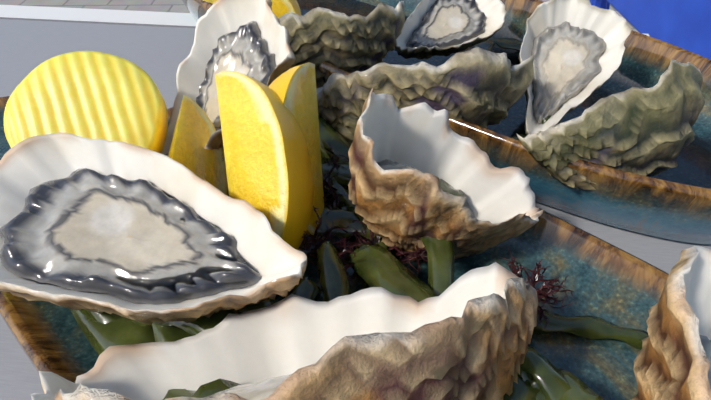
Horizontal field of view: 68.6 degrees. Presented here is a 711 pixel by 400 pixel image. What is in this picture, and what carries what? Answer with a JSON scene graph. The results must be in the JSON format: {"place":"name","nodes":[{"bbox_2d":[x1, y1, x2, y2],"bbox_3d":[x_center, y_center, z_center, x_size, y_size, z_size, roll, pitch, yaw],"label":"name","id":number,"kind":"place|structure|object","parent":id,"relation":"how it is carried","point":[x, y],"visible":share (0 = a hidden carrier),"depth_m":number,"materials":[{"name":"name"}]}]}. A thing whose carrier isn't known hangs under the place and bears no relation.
{"place":"outdoors","nodes":[
{"label":"outdoors","id":0,"kind":"place"},
{"bbox_2d":[0,0,638,32],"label":"paving","id":1,"kind":"structure","parent":0,"point":[177,6],"depth_m":2.39,"materials":[{"name":"grey stone"}]},
{"bbox_2d":[0,5,710,399],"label":"table","id":2,"kind":"object","parent":1,"relation":"on","point":[156,47],"visible":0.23,"depth_m":0.34,"materials":[{"name":"white"}]},
{"bbox_2d":[0,96,10,159],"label":"plate","id":3,"kind":"object","parent":2,"relation":"on","point":[5,147],"visible":0.02,"depth_m":0.26,"materials":[{"name":"ceramic"}]},
{"bbox_2d":[0,107,668,399],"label":"plate","id":4,"kind":"object","parent":2,"relation":"on","point":[609,282],"visible":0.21,"depth_m":0.18,"materials":[{"name":"ceramic"}]},
{"bbox_2d":[168,95,227,194],"bbox_3d":[-0.067,-0.001,0.203,0.028,0.028,0.075,1,71,8],"label":"lemon wedge","id":5,"kind":"object","parent":4,"relation":"on","point":[194,130],"visible":0.27,"depth_m":0.20,"materials":[{"name":"yellow food"}]},
{"bbox_2d":[299,206,357,267],"bbox_3d":[-0.017,0.015,0.183,0.034,0.016,0.029,8,42,9],"label":"red seaweed","id":6,"kind":"object","parent":4,"relation":"on","point":[306,241],"visible":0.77,"depth_m":0.19,"materials":[{"name":"plant"}]},
{"bbox_2d":[70,115,648,399],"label":"kelp","id":7,"kind":"object","parent":4,"relation":"on","point":[540,376],"visible":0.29,"depth_m":0.17},
{"bbox_2d":[3,51,167,152],"bbox_3d":[-0.105,-0.032,0.208,0.058,0.015,0.055,-19,82,-11],"label":"butter pat","id":8,"kind":"object","parent":7,"relation":"on","point":[95,95],"visible":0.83,"depth_m":0.20,"materials":[{"name":"yellow food"}]},
{"bbox_2d":[0,132,306,324],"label":"oyster","id":9,"kind":"object","parent":7,"relation":"on","point":[135,232],"visible":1,"depth_m":0.16,"materials":[{"name":"white food"}]},
{"bbox_2d":[161,0,295,154],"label":"oyster","id":10,"kind":"object","parent":7,"relation":"on","point":[250,38],"visible":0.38,"depth_m":0.22,"materials":[{"name":"white food"}]},
{"bbox_2d":[215,71,313,249],"bbox_3d":[-0.030,-0.009,0.181,0.030,0.031,0.077,-9,83,7],"label":"lemon wedge","id":11,"kind":"object","parent":7,"relation":"on","point":[268,165],"visible":0.83,"depth_m":0.17,"materials":[{"name":"yellow food"}]},
{"bbox_2d":[31,262,538,399],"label":"oyster","id":12,"kind":"object","parent":7,"relation":"on","point":[467,335],"visible":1,"depth_m":0.13,"materials":[{"name":"white food"}]},
{"bbox_2d":[268,62,326,239],"bbox_3d":[-0.025,-0.018,0.191,0.027,0.067,0.028,-5,1,-35],"label":"lemon wedge","id":13,"kind":"object","parent":7,"relation":"on","point":[294,89],"visible":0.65,"depth_m":0.19,"materials":[{"name":"yellow food"}]},
{"bbox_2d":[316,142,348,226],"bbox_3d":[-0.007,-0.006,0.207,0.042,0.016,0.042,-13,43,-15],"label":"red seaweed","id":14,"kind":"object","parent":7,"relation":"on","point":[334,199],"visible":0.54,"depth_m":0.21,"materials":[{"name":"red plant"}]},
{"bbox_2d":[307,216,454,288],"bbox_3d":[0.010,0.014,0.179,0.050,0.021,0.046,18,44,19],"label":"red seaweed","id":15,"kind":"object","parent":7,"relation":"on","point":[407,254],"visible":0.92,"depth_m":0.18,"materials":[{"name":"red plant"}]},
{"bbox_2d":[630,246,710,399],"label":"oyster","id":16,"kind":"object","parent":7,"relation":"on","point":[672,360],"visible":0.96,"depth_m":0.13,"materials":[{"name":"beige food"}]},
{"bbox_2d":[348,88,543,259],"bbox_3d":[0.025,-0.001,0.186,0.074,0.052,0.042,29,38,-9],"label":"oyster","id":17,"kind":"object","parent":4,"relation":"on","point":[402,161],"visible":0.92,"depth_m":0.18,"materials":[{"name":"food"}]},
{"bbox_2d":[500,246,574,328],"bbox_3d":[0.058,0.026,0.171,0.023,0.013,0.027,-28,48,-28],"label":"red seaweed","id":18,"kind":"object","parent":4,"relation":"on","point":[534,281],"visible":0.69,"depth_m":0.17,"materials":[{"name":"red plant"}]},
{"bbox_2d":[182,0,710,243],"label":"plate","id":19,"kind":"object","parent":2,"relation":"on","point":[651,206],"visible":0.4,"depth_m":0.21,"materials":[{"name":"ceramic"}]},
{"bbox_2d":[203,0,300,17],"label":"lemon wedge","id":20,"kind":"object","parent":19,"relation":"on","point":[280,8],"visible":0.35,"depth_m":0.28,"materials":[{"name":"yellow food"}]},
{"bbox_2d":[316,47,533,143],"bbox_3d":[0.032,-0.041,0.234,0.102,0.045,0.038,-7,86,-2],"label":"oyster","id":21,"kind":"object","parent":19,"relation":"on","point":[478,86],"visible":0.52,"depth_m":0.22,"materials":[{"name":"food"}]},
{"bbox_2d":[210,0,710,188],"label":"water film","id":22,"kind":"object","parent":19,"relation":"on","point":[693,160],"visible":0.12,"depth_m":0.27,"materials":[{"name":"clear"}]},
{"bbox_2d":[278,1,404,87],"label":"oyster","id":23,"kind":"object","parent":22,"relation":"on","point":[318,36],"visible":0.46,"depth_m":0.26,"materials":[{"name":"food"}]},
{"bbox_2d":[394,0,506,59],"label":"oyster","id":24,"kind":"object","parent":22,"relation":"on","point":[431,28],"visible":0.98,"depth_m":0.30,"materials":[{"name":"white food"}]},
{"bbox_2d":[472,38,560,140],"bbox_3d":[0.062,-0.075,0.287,0.134,0.025,0.152,-1,41,-1],"label":"kelp","id":25,"kind":"object","parent":22,"relation":"on","point":[506,43],"visible":0.1,"depth_m":0.32},
{"bbox_2d":[519,0,631,134],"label":"oyster","id":26,"kind":"object","parent":22,"relation":"on","point":[576,48],"visible":0.96,"depth_m":0.25,"materials":[{"name":"white food"}]},
{"bbox_2d":[517,60,704,189],"bbox_3d":[0.107,-0.023,0.209,0.081,0.045,0.039,-21,79,-9],"label":"oyster","id":27,"kind":"object","parent":22,"relation":"on","point":[648,132],"visible":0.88,"depth_m":0.19,"materials":[{"name":"food"}]},
{"bbox_2d":[589,0,710,59],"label":"blue chair","id":28,"kind":"object","parent":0,"point":[685,24],"depth_m":0.58,"materials":[{"name":"fabric"}]}
]}

